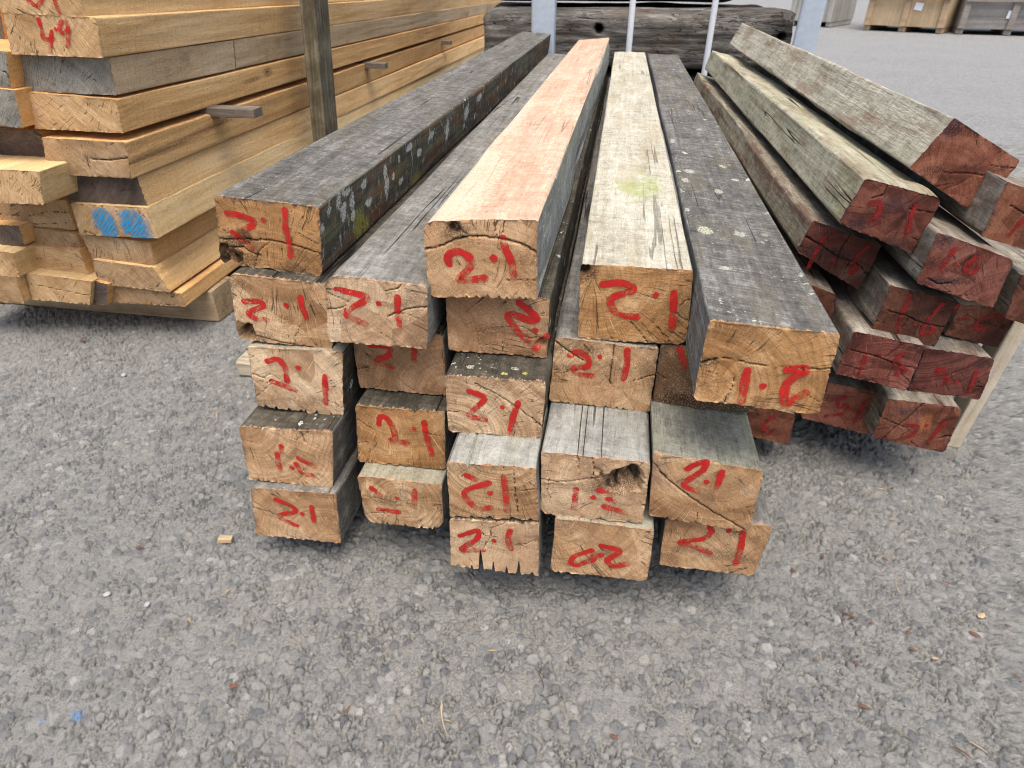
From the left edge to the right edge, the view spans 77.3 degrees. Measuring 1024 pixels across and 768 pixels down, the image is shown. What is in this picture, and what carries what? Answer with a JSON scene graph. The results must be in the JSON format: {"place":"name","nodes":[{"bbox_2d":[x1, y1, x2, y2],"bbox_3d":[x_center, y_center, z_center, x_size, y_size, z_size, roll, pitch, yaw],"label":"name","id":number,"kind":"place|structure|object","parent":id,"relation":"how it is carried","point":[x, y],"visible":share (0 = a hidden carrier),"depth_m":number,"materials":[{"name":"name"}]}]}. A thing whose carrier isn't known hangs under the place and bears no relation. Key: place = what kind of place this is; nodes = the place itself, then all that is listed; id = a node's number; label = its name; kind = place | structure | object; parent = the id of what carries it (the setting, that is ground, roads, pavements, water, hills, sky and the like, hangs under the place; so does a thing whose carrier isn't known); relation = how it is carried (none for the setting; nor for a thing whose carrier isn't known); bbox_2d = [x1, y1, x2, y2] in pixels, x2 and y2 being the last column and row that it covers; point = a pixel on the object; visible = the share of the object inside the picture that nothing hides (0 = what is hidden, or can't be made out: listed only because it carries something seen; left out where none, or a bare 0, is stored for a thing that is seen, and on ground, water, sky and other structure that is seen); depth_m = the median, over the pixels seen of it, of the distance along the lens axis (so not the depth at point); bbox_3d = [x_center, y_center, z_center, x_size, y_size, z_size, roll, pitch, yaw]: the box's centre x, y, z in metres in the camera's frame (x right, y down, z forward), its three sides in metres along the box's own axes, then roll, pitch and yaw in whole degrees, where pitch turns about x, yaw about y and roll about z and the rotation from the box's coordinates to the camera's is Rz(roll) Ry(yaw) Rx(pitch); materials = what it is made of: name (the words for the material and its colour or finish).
{"place":"outdoors","nodes":[
{"label":"outdoors","id":0,"kind":"place"},
{"bbox_2d":[0,144,1023,767],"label":"asphalt surface","id":1,"kind":"object","parent":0,"point":[388,634],"visible":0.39,"depth_m":0.79,"materials":[{"name":"grey asphalt"}]},
{"bbox_2d":[103,591,110,596],"bbox_3d":[-0.515,0.267,0.814,0.010,0.004,0.008,-12,35,-18],"label":"pebble","id":2,"kind":"object","parent":1,"relation":"on","point":[106,594],"visible":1,"depth_m":0.81,"materials":[{"name":"white stone"}]},
{"bbox_2d":[0,276,233,321],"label":"timber bearer","id":3,"kind":"object","parent":1,"relation":"on","point":[214,302],"visible":0.27,"depth_m":1.46,"materials":[{"name":"brown wood"}]},
{"bbox_2d":[0,274,31,303],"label":"sawn board","id":4,"kind":"object","parent":3,"relation":"on","point":[14,290],"visible":0.02,"depth_m":1.32,"materials":[{"name":"beige wood"}]},
{"bbox_2d":[0,242,37,276],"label":"sawn board","id":5,"kind":"object","parent":4,"relation":"on","point":[17,260],"visible":0.05,"depth_m":1.29,"materials":[{"name":"beige wood"}]},
{"bbox_2d":[0,219,35,244],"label":"sawn board","id":6,"kind":"object","parent":5,"relation":"on","point":[14,232],"visible":0.11,"depth_m":1.29,"materials":[{"name":"wood"}]},
{"bbox_2d":[25,268,97,304],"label":"sawn board","id":7,"kind":"object","parent":3,"relation":"on","point":[58,286],"visible":0.19,"depth_m":1.32,"materials":[{"name":"beige wood"}]},
{"bbox_2d":[33,244,94,273],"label":"sawn board","id":8,"kind":"object","parent":7,"relation":"on","point":[67,258],"visible":0.12,"depth_m":1.32,"materials":[{"name":"beige wood"}]},
{"bbox_2d":[32,226,85,247],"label":"sawn board","id":9,"kind":"object","parent":8,"relation":"on","point":[58,237],"visible":0.16,"depth_m":1.30,"materials":[{"name":"brown wood"}]},
{"bbox_2d":[0,196,77,229],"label":"sawn board","id":10,"kind":"object","parent":9,"relation":"on","point":[57,213],"visible":0.09,"depth_m":1.28,"materials":[{"name":"brown wood"}]},
{"bbox_2d":[0,154,77,204],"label":"sawn board","id":11,"kind":"object","parent":10,"relation":"on","point":[36,180],"visible":0.16,"depth_m":1.15,"materials":[{"name":"beige wood"}]},
{"bbox_2d":[0,125,67,156],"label":"sawn board","id":12,"kind":"object","parent":11,"relation":"on","point":[24,141],"visible":0.09,"depth_m":1.20,"materials":[{"name":"wood"}]},
{"bbox_2d":[0,86,34,127],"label":"sawn board","id":13,"kind":"object","parent":12,"relation":"on","point":[15,109],"visible":0.07,"depth_m":1.12,"materials":[{"name":"wood"}]},
{"bbox_2d":[0,39,24,88],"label":"sawn board","id":14,"kind":"object","parent":13,"relation":"on","point":[11,74],"visible":0.06,"depth_m":1.10,"materials":[{"name":"beige wood"}]},
{"bbox_2d":[0,12,8,39],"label":"sawn board","id":15,"kind":"object","parent":14,"relation":"on","point":[3,33],"visible":0.03,"depth_m":1.20,"materials":[{"name":"brown wood"}]},
{"bbox_2d":[93,279,114,304],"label":"sawn board","id":16,"kind":"object","parent":3,"relation":"on","point":[103,292],"visible":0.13,"depth_m":1.33,"materials":[{"name":"wood"}]},
{"bbox_2d":[112,258,239,306],"bbox_3d":[-0.462,-1.477,3.426,0.170,0.126,4.960,4,33,6],"label":"sawn board","id":17,"kind":"object","parent":3,"relation":"on","point":[191,289],"visible":0.18,"depth_m":1.35,"materials":[{"name":"beige wood"}]},
{"bbox_2d":[93,227,219,291],"bbox_3d":[-0.465,-1.504,3.367,0.162,0.140,4.907,4,33,6],"label":"sawn board","id":18,"kind":"object","parent":17,"relation":"on","point":[172,272],"visible":0.22,"depth_m":1.32,"materials":[{"name":"beige wood"}]},
{"bbox_2d":[80,207,216,265],"bbox_3d":[-0.481,-1.583,3.392,0.151,0.138,5.009,4,33,6],"label":"sawn board","id":19,"kind":"object","parent":18,"relation":"on","point":[148,251],"visible":0.16,"depth_m":1.29,"materials":[{"name":"beige wood"}]},
{"bbox_2d":[71,48,483,238],"bbox_3d":[-0.467,-1.611,3.328,0.174,0.149,4.960,4,33,6],"label":"sawn board","id":20,"kind":"object","parent":19,"relation":"on","point":[162,217],"visible":0.38,"depth_m":1.34,"materials":[{"name":"brown wood"}]},
{"bbox_2d":[67,35,483,205],"bbox_3d":[-0.466,-1.649,3.285,0.171,0.148,4.908,4,33,6],"label":"sawn board","id":21,"kind":"object","parent":20,"relation":"on","point":[156,185],"visible":0.44,"depth_m":1.51,"materials":[{"name":"beige wood"}]},
{"bbox_2d":[42,23,484,178],"bbox_3d":[-0.472,-1.724,3.274,0.180,0.145,5.010,4,33,6],"label":"sawn board","id":22,"kind":"object","parent":21,"relation":"on","point":[132,154],"visible":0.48,"depth_m":1.34,"materials":[{"name":"beige wood"}]},
{"bbox_2d":[187,105,262,117],"bbox_3d":[-0.823,-0.612,1.418,0.550,0.018,0.042,5,33,6],"label":"spacer stick","id":23,"kind":"object","parent":22,"relation":"on","point":[233,111],"visible":0.3,"depth_m":1.38,"materials":[{"name":"grey wood"}]},
{"bbox_2d":[29,13,485,132],"bbox_3d":[-0.467,-1.779,3.220,0.182,0.144,4.960,4,33,6],"label":"sawn board","id":24,"kind":"object","parent":22,"relation":"on","point":[126,112],"visible":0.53,"depth_m":1.31,"materials":[{"name":"beige wood"}]},
{"bbox_2d":[20,40,235,95],"bbox_3d":[-0.746,-0.648,1.288,0.195,0.073,0.426,5,33,7],"label":"sawn board","id":25,"kind":"object","parent":24,"relation":"on","point":[120,74],"visible":0.75,"depth_m":1.13,"materials":[{"name":"beige wood"}]},
{"bbox_2d":[231,1,502,68],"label":"sawn board","id":26,"kind":"object","parent":24,"relation":"on","point":[253,50],"visible":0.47,"depth_m":2.09,"materials":[{"name":"beige wood"}]},
{"bbox_2d":[3,0,501,57],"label":"sawn board","id":27,"kind":"object","parent":26,"relation":"on","point":[101,36],"visible":0.77,"depth_m":1.21,"materials":[{"name":"brown wood"}]},
{"bbox_2d":[0,0,360,17],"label":"sawn board","id":28,"kind":"object","parent":27,"relation":"on","point":[77,8],"visible":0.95,"depth_m":1.10,"materials":[{"name":"brown wood"}]},
{"bbox_2d":[355,61,387,68],"bbox_3d":[-0.723,-1.163,2.323,0.550,0.018,0.043,5,33,6],"label":"spacer stick","id":29,"kind":"object","parent":22,"relation":"on","point":[376,65],"visible":0.24,"depth_m":2.28,"materials":[{"name":"wood"}]},
{"bbox_2d":[441,40,451,44],"bbox_3d":[-0.593,-1.822,3.404,0.550,0.019,0.043,5,33,6],"label":"spacer stick","id":30,"kind":"object","parent":22,"relation":"on","point":[446,42],"visible":0.19,"depth_m":3.36,"materials":[{"name":"wood"}]},
{"bbox_2d":[217,535,233,542],"bbox_3d":[-0.398,0.216,0.890,0.019,0.006,0.010,0,33,1],"label":"timber offcut","id":31,"kind":"object","parent":1,"relation":"on","point":[225,539],"visible":1,"depth_m":0.89,"materials":[{"name":"beige wood"}]},
{"bbox_2d":[229,684,238,688],"bbox_3d":[-0.308,0.334,0.709,0.011,0.002,0.006,-10,37,-12],"label":"bark chip","id":32,"kind":"object","parent":1,"relation":"on","point":[231,686],"visible":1,"depth_m":0.71,"materials":[{"name":"brown wood"}]},
{"bbox_2d":[236,351,251,376],"bbox_3d":[-0.041,0.004,1.196,1.000,0.037,0.072,6,33,9],"label":"dunnage stick","id":33,"kind":"object","parent":1,"relation":"on","point":[243,364],"visible":0.06,"depth_m":1.24,"materials":[{"name":"brown wood"}]},
{"bbox_2d":[251,445,364,543],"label":"timber beam","id":34,"kind":"structure","parent":33,"relation":"on","point":[299,511],"depth_m":0.82,"materials":[{"name":"wood"}]},
{"bbox_2d":[239,388,366,486],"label":"timber beam","id":35,"kind":"structure","parent":34,"relation":"on","point":[300,447],"depth_m":0.78,"materials":[{"name":"brown wood"}]},
{"bbox_2d":[246,341,360,414],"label":"timber beam","id":36,"kind":"structure","parent":35,"relation":"on","point":[312,380],"depth_m":0.76,"materials":[{"name":"brown wood"}]},
{"bbox_2d":[229,98,503,348],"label":"timber beam","id":37,"kind":"structure","parent":36,"relation":"on","point":[270,305],"depth_m":0.72,"materials":[{"name":"brown wood"}]},
{"bbox_2d":[214,31,550,275],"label":"timber beam","id":38,"kind":"structure","parent":37,"relation":"on","point":[319,207],"depth_m":0.82,"materials":[{"name":"wood"}]},
{"bbox_2d":[449,509,547,575],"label":"timber beam","id":39,"kind":"structure","parent":33,"relation":"on","point":[503,543],"depth_m":0.74,"materials":[{"name":"brown wood"}]},
{"bbox_2d":[446,392,550,519],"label":"timber beam","id":40,"kind":"structure","parent":39,"relation":"on","point":[495,476],"depth_m":0.70,"materials":[{"name":"brown wood"}]},
{"bbox_2d":[445,90,605,438],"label":"timber beam","id":41,"kind":"structure","parent":40,"relation":"on","point":[498,394],"depth_m":0.70,"materials":[{"name":"brown wood"}]},
{"bbox_2d":[446,72,606,357],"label":"timber beam","id":42,"kind":"structure","parent":41,"relation":"on","point":[507,325],"depth_m":0.71,"materials":[{"name":"brown wood"}]},
{"bbox_2d":[423,38,608,299],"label":"timber beam","id":43,"kind":"structure","parent":42,"relation":"on","point":[491,227],"depth_m":0.71,"materials":[{"name":"beige wood"}]},
{"bbox_2d":[299,0,337,142],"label":"wooden stake","id":44,"kind":"object","parent":1,"relation":"on","point":[315,23],"visible":0.46,"depth_m":1.69,"materials":[{"name":"grey wood"}]},
{"bbox_2d":[440,700,447,735],"bbox_3d":[-0.072,0.354,0.678,0.006,0.002,0.040,-11,34,-16],"label":"straw","id":45,"kind":"object","parent":1,"relation":"on","point":[441,707],"visible":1,"depth_m":0.68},
{"bbox_2d":[531,0,556,53],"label":"steel post","id":46,"kind":"object","parent":1,"relation":"on","point":[543,16],"depth_m":2.47,"materials":[{"name":"grey metal"}]},
{"bbox_2d":[626,0,635,51],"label":"steel rod","id":47,"kind":"object","parent":1,"relation":"on","point":[632,6],"depth_m":2.45,"materials":[{"name":"metal"}]},
{"bbox_2d":[605,67,761,89],"bbox_3d":[0.546,-1.277,2.927,1.543,0.320,0.413,5,33,7],"label":"old log","id":48,"kind":"object","parent":1,"relation":"on","point":[692,73],"visible":0.02,"depth_m":2.73,"materials":[{"name":"black wood"}]},
{"bbox_2d":[483,7,795,70],"bbox_3d":[0.521,-1.491,2.750,1.276,0.225,0.364,5,33,7],"label":"old log","id":49,"kind":"object","parent":48,"relation":"on","point":[681,33],"visible":0.5,"depth_m":2.60,"materials":[{"name":"grey wood"}]},
{"bbox_2d":[494,2,761,7],"bbox_3d":[0.548,-1.607,3.224,1.333,0.553,0.383,5,33,7],"label":"old log","id":50,"kind":"object","parent":49,"relation":"on","point":[642,4],"visible":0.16,"depth_m":2.98,"materials":[{"name":"grey wood"}]},
{"bbox_2d":[502,0,730,2],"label":"old log","id":51,"kind":"object","parent":50,"relation":"on","point":[710,1],"visible":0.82,"depth_m":2.82,"materials":[{"name":"grey wood"}]},
{"bbox_2d":[701,0,718,75],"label":"steel rod","id":52,"kind":"object","parent":1,"relation":"on","point":[711,27],"depth_m":2.43,"materials":[{"name":"metal"}]},
{"bbox_2d":[792,0,826,53],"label":"steel post","id":53,"kind":"object","parent":1,"relation":"on","point":[809,22],"depth_m":2.34,"materials":[{"name":"grey metal"}]},
{"bbox_2d":[858,704,872,710],"bbox_3d":[0.380,0.348,0.688,0.014,0.002,0.005,23,42,35],"label":"bark chip","id":54,"kind":"object","parent":1,"relation":"on","point":[863,706],"visible":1,"depth_m":0.69,"materials":[{"name":"brown wood"}]},
{"bbox_2d":[953,746,973,760],"bbox_3d":[0.458,0.373,0.649,0.003,0.002,0.020,-26,39,-34],"label":"bark chip","id":55,"kind":"object","parent":1,"relation":"on","point":[963,752],"visible":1,"depth_m":0.65,"materials":[{"name":"wood"}]},
{"bbox_2d":[978,612,984,617],"bbox_3d":[0.578,0.284,0.787,0.014,0.002,0.007,-16,34,-27],"label":"wood splinter","id":56,"kind":"object","parent":1,"relation":"on","point":[981,615],"visible":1,"depth_m":0.79,"materials":[{"name":"beige wood"}]},
{"bbox_2d":[947,321,1023,447],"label":"wooden stake","id":57,"kind":"object","parent":1,"relation":"on","point":[1001,354],"visible":0.39,"depth_m":1.00,"materials":[{"name":"beige wood"}]},
{"bbox_3d":[0.196,-0.589,2.113,0.800,0.041,0.082,4,33,7],"label":"dunnage stick","id":58,"kind":"object","parent":1,"relation":"on","visible":0},
{"bbox_2d":[357,462,448,528],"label":"timber beam","id":59,"kind":"structure","parent":58,"relation":"on","point":[403,495],"depth_m":0.80,"materials":[{"name":"brown wood"}]},
{"bbox_2d":[355,388,457,468],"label":"timber beam","id":60,"kind":"structure","parent":59,"relation":"on","point":[402,428],"depth_m":0.78,"materials":[{"name":"brown wood"}]},
{"bbox_2d":[353,312,456,395],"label":"timber beam","id":61,"kind":"structure","parent":60,"relation":"on","point":[406,369],"depth_m":0.76,"materials":[{"name":"brown wood"}]},
{"bbox_2d":[325,53,565,348],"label":"timber beam","id":62,"kind":"structure","parent":61,"relation":"on","point":[378,289],"depth_m":0.70,"materials":[{"name":"wood"}]},
{"bbox_2d":[551,487,653,580],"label":"timber beam","id":63,"kind":"structure","parent":58,"relation":"on","point":[600,546],"depth_m":0.74,"materials":[{"name":"brown wood"}]},
{"bbox_2d":[541,401,649,522],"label":"timber beam","id":64,"kind":"structure","parent":63,"relation":"on","point":[595,462],"depth_m":0.70,"materials":[{"name":"brown wood"}]},
{"bbox_2d":[549,77,657,411],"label":"timber beam","id":65,"kind":"structure","parent":64,"relation":"on","point":[607,373],"depth_m":0.73,"materials":[{"name":"brown wood"}]},
{"bbox_2d":[578,52,692,344],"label":"timber beam","id":66,"kind":"structure","parent":65,"relation":"on","point":[636,275],"depth_m":0.74,"materials":[{"name":"beige wood"}]},
{"bbox_3d":[0.705,-0.603,2.130,0.360,0.045,0.082,5,33,7],"label":"dunnage stick","id":67,"kind":"object","parent":1,"relation":"on","visible":0},
{"bbox_2d":[657,486,771,575],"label":"timber beam","id":68,"kind":"structure","parent":67,"relation":"on","point":[689,545],"depth_m":0.74,"materials":[{"name":"brown wood"}]},
{"bbox_2d":[648,393,762,530],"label":"timber beam","id":69,"kind":"structure","parent":68,"relation":"on","point":[705,467],"depth_m":0.69,"materials":[{"name":"brown wood"}]},
{"bbox_2d":[652,340,755,411],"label":"timber beam","id":70,"kind":"structure","parent":69,"relation":"on","point":[672,384],"depth_m":0.73,"materials":[{"name":"brown wood"}]},
{"bbox_2d":[647,54,839,413],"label":"timber beam","id":71,"kind":"structure","parent":70,"relation":"on","point":[762,332],"depth_m":0.64,"materials":[{"name":"grey wood"}]},
{"bbox_2d":[747,408,794,443],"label":"hardwood beam","id":72,"kind":"structure","parent":67,"relation":"on","point":[775,425],"depth_m":0.99,"materials":[{"name":"red wood"}]},
{"bbox_2d":[800,366,875,433],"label":"hardwood beam","id":73,"kind":"structure","parent":67,"relation":"on","point":[847,402],"depth_m":0.97,"materials":[{"name":"red wood"}]},
{"bbox_2d":[864,382,960,451],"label":"hardwood beam","id":74,"kind":"structure","parent":67,"relation":"on","point":[921,419],"depth_m":0.93,"materials":[{"name":"red wood"}]},
{"bbox_2d":[815,263,924,390],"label":"hardwood beam","id":75,"kind":"structure","parent":74,"relation":"on","point":[865,351],"depth_m":0.88,"materials":[{"name":"red wood"}]},
{"bbox_2d":[694,73,880,288],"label":"hardwood beam","id":76,"kind":"structure","parent":75,"relation":"on","point":[816,231],"depth_m":0.98,"materials":[{"name":"brown wood"}]},
{"bbox_2d":[705,51,939,252],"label":"hardwood beam","id":77,"kind":"structure","parent":76,"relation":"on","point":[850,182],"depth_m":0.92,"materials":[{"name":"grey wood"}]},
{"bbox_2d":[741,164,835,320],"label":"hardwood beam","id":78,"kind":"structure","parent":75,"relation":"on","point":[822,288],"depth_m":0.93,"materials":[{"name":"wood"}]},
{"bbox_2d":[834,245,955,346],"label":"hardwood beam","id":79,"kind":"structure","parent":75,"relation":"on","point":[890,295],"depth_m":0.86,"materials":[{"name":"red wood"}]},
{"bbox_2d":[875,206,1012,307],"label":"hardwood beam","id":80,"kind":"structure","parent":79,"relation":"on","point":[950,254],"depth_m":0.80,"materials":[{"name":"red wood"}]},
{"bbox_2d":[908,332,993,399],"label":"hardwood beam","id":81,"kind":"structure","parent":74,"relation":"on","point":[952,366],"depth_m":0.91,"materials":[{"name":"red wood"}]},
{"bbox_2d":[942,293,1013,346],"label":"hardwood beam","id":82,"kind":"structure","parent":81,"relation":"on","point":[975,322],"depth_m":0.91,"materials":[{"name":"red wood"}]},
{"bbox_2d":[939,205,1023,323],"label":"hardwood beam","id":83,"kind":"structure","parent":82,"relation":"on","point":[1009,304],"depth_m":0.85,"materials":[{"name":"wood"}]},
{"bbox_2d":[758,66,1023,249],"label":"hardwood beam","id":84,"kind":"structure","parent":83,"relation":"on","point":[995,211],"depth_m":0.80,"materials":[{"name":"red wood"}]},
{"bbox_2d":[729,23,1018,208],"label":"hardwood beam","id":85,"kind":"structure","parent":84,"relation":"on","point":[955,159],"depth_m":0.91,"materials":[{"name":"grey wood"}]},
{"bbox_2d":[503,0,1023,144],"bbox_3d":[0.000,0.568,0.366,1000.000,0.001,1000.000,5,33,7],"label":"asphalt yard","id":86,"kind":"structure","parent":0,"point":[972,79],"depth_m":5.52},
{"bbox_2d":[791,0,856,26],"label":"wooden crate","id":87,"kind":"object","parent":86,"relation":"on","point":[838,12],"visible":0.44,"depth_m":9.24,"materials":[{"name":"beige wood"}]},
{"bbox_2d":[863,0,960,32],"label":"wooden crate","id":88,"kind":"object","parent":86,"relation":"on","point":[909,15],"visible":0.91,"depth_m":8.30,"materials":[{"name":"wood"}]},
{"bbox_2d":[951,0,1023,34],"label":"wooden crate","id":89,"kind":"object","parent":86,"relation":"on","point":[1003,17],"visible":0.9,"depth_m":7.93,"materials":[{"name":"wood"}]}
]}

